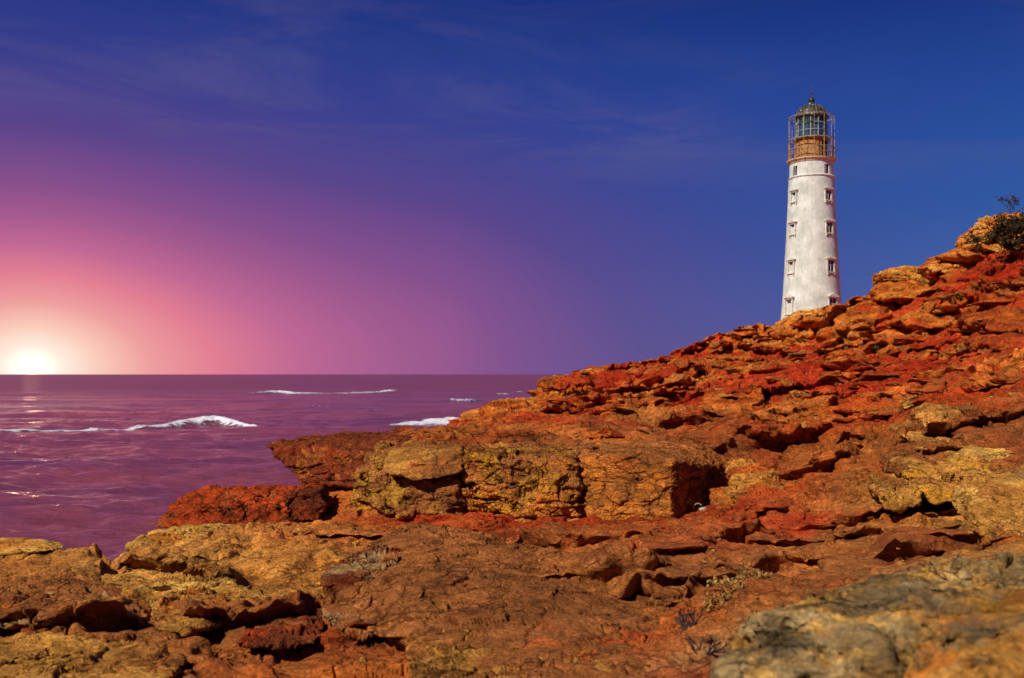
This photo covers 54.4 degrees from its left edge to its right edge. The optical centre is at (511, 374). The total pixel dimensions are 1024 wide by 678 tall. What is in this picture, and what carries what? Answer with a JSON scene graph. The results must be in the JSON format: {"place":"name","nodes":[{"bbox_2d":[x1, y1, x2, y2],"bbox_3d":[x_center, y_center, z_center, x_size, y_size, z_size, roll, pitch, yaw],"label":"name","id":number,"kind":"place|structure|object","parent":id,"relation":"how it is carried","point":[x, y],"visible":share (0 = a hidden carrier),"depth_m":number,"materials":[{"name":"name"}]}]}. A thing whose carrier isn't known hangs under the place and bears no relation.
{"place":"outdoors","nodes":[
{"label":"outdoors","id":0,"kind":"place"},
{"bbox_2d":[0,374,569,559],"bbox_3d":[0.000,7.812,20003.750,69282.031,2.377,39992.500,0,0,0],"label":"sea","id":1,"kind":"structure","parent":0,"point":[110,465],"depth_m":147.73,"materials":[{"name":"liquid"}]},
{"bbox_2d":[0,244,1023,677],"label":"rocky ground","id":2,"kind":"structure","parent":0,"point":[760,528],"depth_m":10.85,"materials":[{"name":"stone"}]},
{"bbox_2d":[0,537,63,555],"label":"flat slab","id":3,"kind":"structure","parent":2,"relation":"on","point":[24,545],"depth_m":10.54,"materials":[{"name":"stone"}]},
{"bbox_2d":[0,577,151,629],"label":"rock shelf","id":4,"kind":"object","parent":2,"relation":"on","point":[50,586],"visible":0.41,"depth_m":7.56,"materials":[{"name":"stone"}]},
{"bbox_2d":[2,604,12,608],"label":"stone","id":5,"kind":"object","parent":4,"relation":"on","point":[5,606],"visible":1,"depth_m":6.94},
{"bbox_2d":[0,631,186,677],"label":"rock slab","id":6,"kind":"object","parent":2,"relation":"on","point":[48,654],"visible":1,"depth_m":5.59,"materials":[{"name":"stone"}]},
{"bbox_2d":[99,568,270,608],"bbox_3d":[-2.733,1.803,8.305,1.061,0.190,2.532,0,0,-33],"label":"rock slab","id":7,"kind":"object","parent":2,"relation":"on","point":[152,586],"visible":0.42,"depth_m":8.53,"materials":[{"name":"stone"}]},
{"bbox_2d":[184,585,214,594],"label":"rock","id":8,"kind":"object","parent":7,"relation":"on","point":[195,590],"visible":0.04,"depth_m":8.04,"materials":[{"name":"stone"}]},
{"bbox_2d":[150,591,228,637],"bbox_3d":[-2.323,1.722,7.181,0.557,0.148,1.353,0,0,-10],"label":"rock","id":9,"kind":"object","parent":2,"relation":"on","point":[166,614],"visible":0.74,"depth_m":6.92,"materials":[{"name":"stone"}]},
{"bbox_2d":[155,484,327,527],"bbox_3d":[-3.514,1.925,14.297,2.690,0.660,3.040,0,0,-8],"label":"rock","id":10,"kind":"object","parent":2,"relation":"on","point":[217,503],"visible":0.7,"depth_m":13.60,"materials":[{"name":"stone"}]},
{"bbox_2d":[283,483,332,521],"bbox_3d":[-2.769,1.720,13.521,0.641,0.389,1.315,0,0,-7],"label":"rock","id":11,"kind":"object","parent":10,"relation":"on","point":[308,502],"visible":1,"depth_m":13.19,"materials":[{"name":"stone"}]},
{"bbox_2d":[125,521,358,586],"bbox_3d":[-3.030,2.123,11.100,2.999,0.646,3.821,0,0,0],"label":"tan ledge","id":12,"kind":"object","parent":2,"relation":"on","point":[172,535],"visible":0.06,"depth_m":11.77,"materials":[{"name":"stone"}]},
{"bbox_2d":[237,610,324,650],"bbox_3d":[-1.590,1.794,7.076,0.546,0.302,1.830,0,0,-6],"label":"rock","id":13,"kind":"object","parent":2,"relation":"on","point":[289,632],"visible":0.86,"depth_m":6.63,"materials":[{"name":"stone"}]},
{"bbox_2d":[267,429,411,488],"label":"pointed slab","id":14,"kind":"structure","parent":2,"relation":"on","point":[335,460],"depth_m":14.82,"materials":[{"name":"stone"}]},
{"bbox_2d":[320,542,401,641],"bbox_3d":[-1.033,1.605,7.670,0.873,0.259,2.524,0,0,-12],"label":"rock slab","id":15,"kind":"object","parent":2,"relation":"on","point":[339,612],"visible":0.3,"depth_m":7.60,"materials":[{"name":"stone"}]},
{"bbox_2d":[349,439,466,518],"bbox_3d":[-1.409,1.610,14.085,1.667,1.320,2.675,0,0,0],"label":"rock block","id":16,"kind":"object","parent":2,"relation":"on","point":[376,487],"visible":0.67,"depth_m":13.00,"materials":[{"name":"stone"}]},
{"bbox_2d":[383,442,464,480],"bbox_3d":[-1.167,1.168,13.757,1.106,0.413,1.961,0,0,0],"label":"rock slab","id":17,"kind":"object","parent":16,"relation":"on","point":[417,462],"visible":0.98,"depth_m":13.01,"materials":[{"name":"stone"}]},
{"bbox_2d":[339,523,664,677],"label":"brown slab","id":18,"kind":"structure","parent":2,"relation":"on","point":[488,588],"depth_m":6.66,"materials":[{"name":"stone"}]},
{"bbox_2d":[405,603,611,677],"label":"rock slab","id":19,"kind":"object","parent":2,"relation":"on","point":[427,657],"visible":0.24,"depth_m":5.32,"materials":[{"name":"stone"}]},
{"bbox_2d":[475,397,541,419],"bbox_3d":[0.167,0.873,21.916,1.980,0.702,4.428,0,0,0],"label":"rock","id":20,"kind":"object","parent":2,"relation":"on","point":[498,408],"visible":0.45,"depth_m":21.36,"materials":[{"name":"stone"}]},
{"bbox_2d":[460,441,584,522],"bbox_3d":[0.170,1.726,13.968,1.742,1.576,3.192,0,0,0],"label":"rock block","id":21,"kind":"object","parent":2,"relation":"on","point":[528,481],"visible":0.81,"depth_m":12.76,"materials":[{"name":"stone"}]},
{"bbox_2d":[534,392,564,399],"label":"rock ledge","id":22,"kind":"object","parent":2,"relation":"on","point":[540,395],"visible":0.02,"depth_m":26.09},
{"bbox_2d":[536,368,606,391],"bbox_3d":[2.550,0.336,31.340,3.624,1.079,4.654,0,0,0],"label":"rock ledge","id":23,"kind":"object","parent":2,"relation":"on","point":[543,382],"visible":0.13,"depth_m":30.53,"materials":[{"name":"stone"}]},
{"bbox_2d":[581,432,602,438],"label":"weathered slab","id":24,"kind":"structure","parent":2,"relation":"on","point":[592,435],"depth_m":15.85,"materials":[{"name":"stone"}]},
{"bbox_2d":[598,428,624,437],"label":"weathered slab","id":25,"kind":"object","parent":2,"relation":"on","point":[607,432],"depth_m":15.79,"materials":[{"name":"stone"}]},
{"bbox_2d":[608,406,634,410],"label":"weathered slab","id":26,"kind":"structure","parent":2,"relation":"on","point":[628,408],"depth_m":18.92,"materials":[{"name":"stone"}]},
{"bbox_2d":[640,418,652,423],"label":"weathered slab","id":27,"kind":"structure","parent":2,"relation":"on","point":[648,421],"depth_m":18.54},
{"bbox_2d":[567,441,727,520],"bbox_3d":[1.894,1.711,14.114,2.356,1.511,3.817,0,0,11],"label":"rock block","id":28,"kind":"object","parent":2,"relation":"on","point":[649,479],"visible":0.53,"depth_m":12.60,"materials":[{"name":"stone"}]},
{"bbox_2d":[632,594,679,609],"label":"slab","id":29,"kind":"structure","parent":2,"relation":"on","point":[651,600],"depth_m":7.04,"materials":[{"name":"stone"}]},
{"bbox_2d":[657,397,668,401],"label":"weathered slab","id":30,"kind":"structure","parent":2,"relation":"on","point":[663,399],"depth_m":21.57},
{"bbox_2d":[669,347,685,354],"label":"weathered slab","id":31,"kind":"structure","parent":2,"relation":"on","point":[676,351],"depth_m":39.26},
{"bbox_2d":[674,608,703,629],"bbox_3d":[1.044,1.462,5.911,0.173,0.156,0.154,0,0,37],"label":"dead twig","id":32,"kind":"object","parent":2,"relation":"on","point":[682,623],"visible":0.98,"depth_m":5.90,"materials":[{"name":"plant"}]},
{"bbox_2d":[693,366,704,369],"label":"weathered slab","id":33,"kind":"structure","parent":2,"relation":"on","point":[697,368],"depth_m":29.61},
{"bbox_2d":[685,637,727,655],"bbox_3d":[0.998,1.402,5.123,0.219,0.136,0.168,0,0,30],"label":"dead twig","id":34,"kind":"object","parent":2,"relation":"on","point":[708,651],"visible":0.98,"depth_m":5.13,"materials":[{"name":"plant"}]},
{"bbox_2d":[707,341,722,348],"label":"weathered slab","id":35,"kind":"structure","parent":2,"relation":"on","point":[713,344],"depth_m":37.91,"materials":[{"name":"stone"}]},
{"bbox_2d":[702,591,734,610],"bbox_3d":[1.345,1.463,6.425,0.260,0.164,0.176,0,0,-17],"label":"dry tuft","id":36,"kind":"object","parent":2,"relation":"on","point":[726,596],"visible":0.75,"depth_m":6.42,"materials":[{"name":"plant"}]},
{"bbox_2d":[708,486,734,510],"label":"rock","id":37,"kind":"object","parent":2,"relation":"on","point":[718,495],"visible":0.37,"depth_m":12.51,"materials":[{"name":"stone"}]},
{"bbox_2d":[706,571,745,592],"bbox_3d":[1.440,1.408,6.704,0.280,0.167,0.197,0,0,0],"label":"dry tuft","id":38,"kind":"object","parent":2,"relation":"on","point":[735,582],"visible":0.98,"depth_m":6.68,"materials":[{"name":"plant"}]},
{"bbox_2d":[718,374,743,380],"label":"weathered slab","id":39,"kind":"structure","parent":2,"relation":"on","point":[740,376],"depth_m":25.95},
{"bbox_2d":[700,386,764,408],"bbox_3d":[4.801,0.534,21.968,1.390,0.554,3.699,0,0,9],"label":"rock ledge","id":40,"kind":"object","parent":2,"relation":"on","point":[742,399],"visible":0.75,"depth_m":20.98,"materials":[{"name":"stone"}]},
{"bbox_2d":[716,393,735,397],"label":"weathered slab","id":41,"kind":"structure","parent":40,"relation":"on","point":[721,395],"depth_m":20.97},
{"bbox_2d":[730,331,758,335],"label":"weathered slab","id":42,"kind":"structure","parent":2,"relation":"on","point":[748,333],"depth_m":36.64,"materials":[{"name":"stone"}]},
{"bbox_2d":[741,325,755,330],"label":"weathered slab","id":43,"kind":"structure","parent":2,"relation":"on","point":[747,328],"depth_m":38.96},
{"bbox_2d":[742,338,758,344],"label":"weathered slab","id":44,"kind":"structure","parent":2,"relation":"on","point":[753,341],"depth_m":36.46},
{"bbox_2d":[738,565,771,579],"bbox_3d":[1.702,1.417,7.030,0.258,0.123,0.217,0,0,0],"label":"dry tuft","id":45,"kind":"object","parent":2,"relation":"on","point":[745,572],"visible":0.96,"depth_m":7.04,"materials":[{"name":"plant"}]},
{"bbox_2d":[725,458,785,503],"bbox_3d":[3.075,1.367,12.665,0.712,0.484,1.818,0,0,11],"label":"rock","id":46,"kind":"object","parent":2,"relation":"on","point":[744,476],"visible":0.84,"depth_m":12.44,"materials":[{"name":"stone"}]},
{"bbox_2d":[750,343,772,348],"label":"weathered slab","id":47,"kind":"structure","parent":2,"relation":"on","point":[756,345],"depth_m":35.50,"materials":[{"name":"stone"}]},
{"bbox_2d":[764,393,785,399],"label":"weathered slab","id":48,"kind":"structure","parent":2,"relation":"on","point":[769,396],"depth_m":22.46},
{"bbox_2d":[764,376,787,381],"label":"weathered slab","id":49,"kind":"structure","parent":2,"relation":"on","point":[773,379],"depth_m":23.80,"materials":[{"name":"stone"}]},
{"bbox_2d":[771,325,784,329],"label":"weathered slab","id":50,"kind":"structure","parent":2,"relation":"on","point":[776,327],"depth_m":38.15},
{"bbox_2d":[780,346,789,350],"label":"weathered slab","id":51,"kind":"structure","parent":2,"relation":"on","point":[784,348],"depth_m":34.70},
{"bbox_2d":[780,378,795,386],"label":"weathered slab","id":52,"kind":"structure","parent":2,"relation":"on","point":[786,382],"depth_m":22.51,"materials":[{"name":"stone"}]},
{"bbox_2d":[786,352,812,358],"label":"weathered slab","id":53,"kind":"structure","parent":2,"relation":"on","point":[796,354],"depth_m":31.13,"materials":[{"name":"stone"}]},
{"bbox_2d":[789,390,810,397],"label":"weathered slab","id":54,"kind":"structure","parent":2,"relation":"on","point":[791,393],"depth_m":21.15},
{"bbox_2d":[793,391,809,397],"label":"weathered slab","id":55,"kind":"structure","parent":2,"relation":"on","point":[797,394],"depth_m":20.89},
{"bbox_2d":[782,308,821,319],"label":"rock","id":56,"kind":"object","parent":2,"relation":"on","point":[807,311],"visible":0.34,"depth_m":41.95,"materials":[{"name":"stone"}]},
{"bbox_2d":[798,422,807,427],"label":"stone","id":57,"kind":"object","parent":2,"relation":"on","point":[804,424],"visible":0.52,"depth_m":15.44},
{"bbox_2d":[790,320,818,327],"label":"weathered slab","id":58,"kind":"structure","parent":2,"relation":"on","point":[798,324],"depth_m":36.85,"materials":[{"name":"stone"}]},
{"bbox_2d":[781,85,841,319],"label":"lighthouse","id":59,"kind":"object","parent":2,"relation":"on","point":[811,274],"visible":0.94,"depth_m":156.87,"materials":[{"name":"paint"}]},
{"bbox_2d":[783,294,794,316],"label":"window","id":60,"kind":"structure","parent":59,"relation":"in","point":[788,303],"depth_m":158.02,"materials":[{"name":"paint"}]},
{"bbox_2d":[785,258,795,275],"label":"window","id":61,"kind":"structure","parent":59,"relation":"in","point":[790,261],"depth_m":158.17,"materials":[{"name":"paint"}]},
{"bbox_2d":[787,220,796,237],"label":"window","id":62,"kind":"structure","parent":59,"relation":"in","point":[792,228],"depth_m":158.21,"materials":[{"name":"paint"}]},
{"bbox_2d":[788,188,797,204],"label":"window","id":63,"kind":"structure","parent":59,"relation":"in","point":[793,196],"depth_m":158.36,"materials":[{"name":"paint"}]},
{"bbox_2d":[823,186,833,202],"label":"window","id":64,"kind":"structure","parent":59,"relation":"in","point":[827,194],"depth_m":156.60,"materials":[{"name":"paint"}]},
{"bbox_2d":[824,218,835,235],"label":"window","id":65,"kind":"structure","parent":59,"relation":"in","point":[828,226],"depth_m":156.37,"materials":[{"name":"paint"}]},
{"bbox_2d":[825,256,836,274],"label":"window","id":66,"kind":"structure","parent":59,"relation":"in","point":[830,265],"depth_m":156.10,"materials":[{"name":"paint"}]},
{"bbox_2d":[827,293,839,304],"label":"window","id":67,"kind":"structure","parent":59,"relation":"in","point":[831,301],"depth_m":155.68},
{"bbox_2d":[804,390,819,393],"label":"weathered slab","id":68,"kind":"structure","parent":2,"relation":"on","point":[810,391],"depth_m":19.74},
{"bbox_2d":[816,370,841,380],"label":"weathered slab","id":69,"kind":"structure","parent":2,"relation":"on","point":[829,375],"depth_m":22.89,"materials":[{"name":"stone"}]},
{"bbox_2d":[833,407,859,414],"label":"weathered slab","id":70,"kind":"structure","parent":2,"relation":"on","point":[848,410],"depth_m":17.77,"materials":[{"name":"stone"}]},
{"bbox_2d":[841,372,857,379],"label":"weathered slab","id":71,"kind":"structure","parent":2,"relation":"on","point":[846,375],"depth_m":23.60,"materials":[{"name":"stone"}]},
{"bbox_2d":[845,361,873,371],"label":"weathered slab","id":72,"kind":"structure","parent":2,"relation":"on","point":[859,366],"depth_m":23.70,"materials":[{"name":"stone"}]},
{"bbox_2d":[710,551,1023,677],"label":"boulder","id":73,"kind":"object","parent":2,"relation":"on","point":[870,627],"visible":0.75,"depth_m":3.15,"materials":[{"name":"stone"}]},
{"bbox_2d":[903,588,1023,677],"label":"boulder","id":74,"kind":"object","parent":73,"relation":"on","point":[974,637],"visible":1,"depth_m":2.56,"materials":[{"name":"stone"}]},
{"bbox_2d":[870,419,887,421],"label":"weathered slab","id":75,"kind":"structure","parent":2,"relation":"on","point":[876,420],"depth_m":17.07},
{"bbox_2d":[875,392,890,395],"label":"weathered slab","id":76,"kind":"structure","parent":2,"relation":"on","point":[881,393],"depth_m":18.70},
{"bbox_2d":[867,412,900,417],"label":"weathered slab","id":77,"kind":"structure","parent":2,"relation":"on","point":[888,415],"depth_m":17.01,"materials":[{"name":"stone"}]},
{"bbox_2d":[864,471,923,513],"bbox_3d":[3.904,1.196,10.191,0.547,0.295,1.488,0,0,16],"label":"rock","id":78,"kind":"object","parent":2,"relation":"on","point":[892,492],"visible":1,"depth_m":9.91,"materials":[{"name":"stone"}]},
{"bbox_2d":[885,383,906,385],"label":"weathered slab","id":79,"kind":"structure","parent":2,"relation":"on","point":[898,384],"depth_m":19.39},
{"bbox_2d":[868,280,933,304],"bbox_3d":[14.600,-3.013,36.862,2.739,1.077,3.811,0,0,13],"label":"rock slab","id":80,"kind":"object","parent":2,"relation":"on","point":[903,292],"visible":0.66,"depth_m":35.99,"materials":[{"name":"stone"}]},
{"bbox_2d":[872,265,936,284],"bbox_3d":[15.403,-3.732,38.214,2.999,1.016,3.982,0,0,16],"label":"rock slab","id":81,"kind":"object","parent":80,"relation":"on","point":[902,273],"visible":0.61,"depth_m":37.20,"materials":[{"name":"stone"}]},
{"bbox_2d":[899,399,913,408],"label":"stone","id":82,"kind":"object","parent":2,"relation":"on","point":[908,403],"visible":1,"depth_m":17.23,"materials":[{"name":"stone"}]},
{"bbox_2d":[891,334,925,344],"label":"weathered slab","id":83,"kind":"structure","parent":2,"relation":"on","point":[908,339],"depth_m":28.37,"materials":[{"name":"stone"}]},
{"bbox_2d":[879,449,938,477],"bbox_3d":[4.432,0.991,11.128,0.589,0.243,1.498,0,0,10],"label":"rock slab","id":84,"kind":"object","parent":2,"relation":"on","point":[897,463],"visible":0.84,"depth_m":10.91,"materials":[{"name":"stone"}]},
{"bbox_2d":[901,394,918,399],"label":"weathered slab","id":85,"kind":"structure","parent":2,"relation":"on","point":[908,396],"depth_m":18.02,"materials":[{"name":"stone"}]},
{"bbox_2d":[905,387,923,394],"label":"weathered slab","id":86,"kind":"structure","parent":2,"relation":"on","point":[913,391],"depth_m":18.40,"materials":[{"name":"stone"}]},
{"bbox_2d":[907,378,930,382],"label":"weathered slab","id":87,"kind":"structure","parent":2,"relation":"on","point":[921,380],"depth_m":19.01,"materials":[{"name":"stone"}]},
{"bbox_2d":[911,370,930,377],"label":"weathered slab","id":88,"kind":"structure","parent":2,"relation":"on","point":[917,373],"depth_m":20.49,"materials":[{"name":"stone"}]},
{"bbox_2d":[889,419,952,441],"bbox_3d":[5.579,0.774,13.328,0.925,0.279,1.571,0,0,13],"label":"rock slab","id":89,"kind":"object","parent":2,"relation":"on","point":[912,436],"visible":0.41,"depth_m":12.97,"materials":[{"name":"stone"}]},
{"bbox_2d":[885,311,957,330],"bbox_3d":[12.624,-1.615,30.321,2.163,0.803,3.729,0,0,13],"label":"rock ledge","id":90,"kind":"object","parent":2,"relation":"on","point":[917,321],"visible":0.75,"depth_m":29.25,"materials":[{"name":"stone"}]},
{"bbox_2d":[915,289,935,296],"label":"weathered slab","id":91,"kind":"structure","parent":2,"relation":"on","point":[921,293],"depth_m":34.79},
{"bbox_2d":[910,402,961,426],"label":"rock","id":92,"kind":"object","parent":2,"relation":"on","point":[924,413],"visible":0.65,"depth_m":13.73,"materials":[{"name":"stone"}]},
{"bbox_2d":[927,309,945,314],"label":"weathered slab","id":93,"kind":"structure","parent":2,"relation":"on","point":[936,312],"depth_m":29.49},
{"bbox_2d":[914,258,966,275],"bbox_3d":[15.960,-3.988,36.942,1.919,0.842,3.749,0,0,16],"label":"rock ledge","id":94,"kind":"object","parent":2,"relation":"on","point":[932,266],"visible":0.59,"depth_m":35.77,"materials":[{"name":"stone"}]},
{"bbox_2d":[921,262,973,273],"bbox_3d":[16.117,-3.839,36.195,2.152,1.148,4.175,0,0,8],"label":"rock ledge","id":95,"kind":"object","parent":2,"relation":"on","point":[945,264],"visible":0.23,"depth_m":35.18,"materials":[{"name":"stone"}]},
{"bbox_2d":[901,459,993,504],"bbox_3d":[4.566,1.097,10.384,0.953,0.328,1.834,0,0,7],"label":"rock","id":96,"kind":"object","parent":2,"relation":"on","point":[935,484],"visible":0.69,"depth_m":10.22,"materials":[{"name":"stone"}]},
{"bbox_2d":[936,293,963,300],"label":"weathered slab","id":97,"kind":"structure","parent":2,"relation":"on","point":[947,297],"depth_m":30.07,"materials":[{"name":"stone"}]},
{"bbox_2d":[953,344,967,352],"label":"weathered slab","id":98,"kind":"structure","parent":2,"relation":"on","point":[960,348],"depth_m":24.07,"materials":[{"name":"stone"}]},
{"bbox_2d":[955,403,978,415],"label":"rock","id":99,"kind":"object","parent":2,"relation":"on","point":[966,409],"visible":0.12,"depth_m":14.31,"materials":[{"name":"stone"}]},
{"bbox_2d":[948,248,988,257],"bbox_3d":[16.621,-4.343,35.539,2.124,0.781,3.810,0,0,10],"label":"rock ledge","id":100,"kind":"object","parent":2,"relation":"on","point":[965,253],"visible":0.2,"depth_m":34.28,"materials":[{"name":"stone"}]},
{"bbox_2d":[937,444,1011,463],"bbox_3d":[5.846,0.902,11.710,1.691,0.428,2.277,0,0,20],"label":"rock slab","id":101,"kind":"object","parent":2,"relation":"on","point":[970,453],"visible":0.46,"depth_m":11.18,"materials":[{"name":"stone"}]},
{"bbox_2d":[960,239,996,246],"bbox_3d":[16.799,-4.774,34.835,1.900,0.836,3.720,0,0,10],"label":"rock ledge","id":102,"kind":"object","parent":2,"relation":"on","point":[962,243],"visible":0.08,"depth_m":35.06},
{"bbox_2d":[950,477,1023,540],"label":"rock","id":103,"kind":"object","parent":2,"relation":"on","point":[989,508],"visible":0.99,"depth_m":8.33,"materials":[{"name":"stone"}]},
{"bbox_2d":[954,212,1023,252],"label":"rock","id":104,"kind":"object","parent":2,"relation":"on","point":[981,226],"visible":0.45,"depth_m":34.15,"materials":[{"name":"stone"}]},
{"bbox_2d":[966,296,1011,306],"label":"weathered slab","id":105,"kind":"structure","parent":2,"relation":"on","point":[1004,299],"depth_m":27.94,"materials":[{"name":"stone"}]},
{"bbox_2d":[957,306,1023,334],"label":"rock ledge","id":106,"kind":"object","parent":2,"relation":"on","point":[1001,319],"visible":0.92,"depth_m":23.97,"materials":[{"name":"stone"}]},
{"bbox_2d":[947,329,961,331],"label":"weathered slab","id":107,"kind":"structure","parent":106,"relation":"on","point":[953,330],"depth_m":25.67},
{"bbox_2d":[964,331,1023,353],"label":"rock ledge","id":108,"kind":"object","parent":2,"relation":"on","point":[993,342],"visible":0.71,"depth_m":22.32,"materials":[{"name":"stone"}]},
{"bbox_2d":[967,208,1023,254],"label":"shrub","id":109,"kind":"object","parent":2,"relation":"on","point":[1005,230],"visible":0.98,"depth_m":30.86,"materials":[{"name":"green plant"}]},
{"bbox_2d":[981,353,1012,361],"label":"weathered slab","id":110,"kind":"structure","parent":2,"relation":"on","point":[1009,356],"depth_m":20.27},
{"bbox_2d":[981,462,1023,479],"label":"rock slab","id":111,"kind":"object","parent":2,"relation":"on","point":[1013,473],"visible":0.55,"depth_m":10.20,"materials":[{"name":"stone"}]},
{"bbox_2d":[995,195,1021,213],"bbox_3d":[16.445,-5.636,32.951,0.525,0.657,0.757,0,0,-37],"label":"sprig","id":112,"kind":"object","parent":2,"relation":"on","point":[1009,201],"visible":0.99,"depth_m":32.93,"materials":[{"name":"green plant"}]},
{"bbox_2d":[999,233,1023,251],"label":"shrub","id":113,"kind":"object","parent":2,"relation":"on","point":[1010,248],"visible":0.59,"depth_m":31.31,"materials":[{"name":"green plant"}]},
{"bbox_2d":[1006,391,1023,396],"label":"weathered slab","id":114,"kind":"structure","parent":2,"relation":"on","point":[1012,394],"depth_m":15.70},
{"bbox_2d":[0,0,1023,373],"label":"sky","id":115,"kind":"structure","parent":0,"point":[187,186],"materials":[{"name":"blue"}]},
{"bbox_2d":[693,503,705,510],"bbox_3d":[2.386,1.685,12.600,0.190,0.114,0.064,0,0,10],"label":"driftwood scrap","id":116,"kind":"object","parent":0,"point":[702,508],"visible":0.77,"depth_m":12.58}
]}

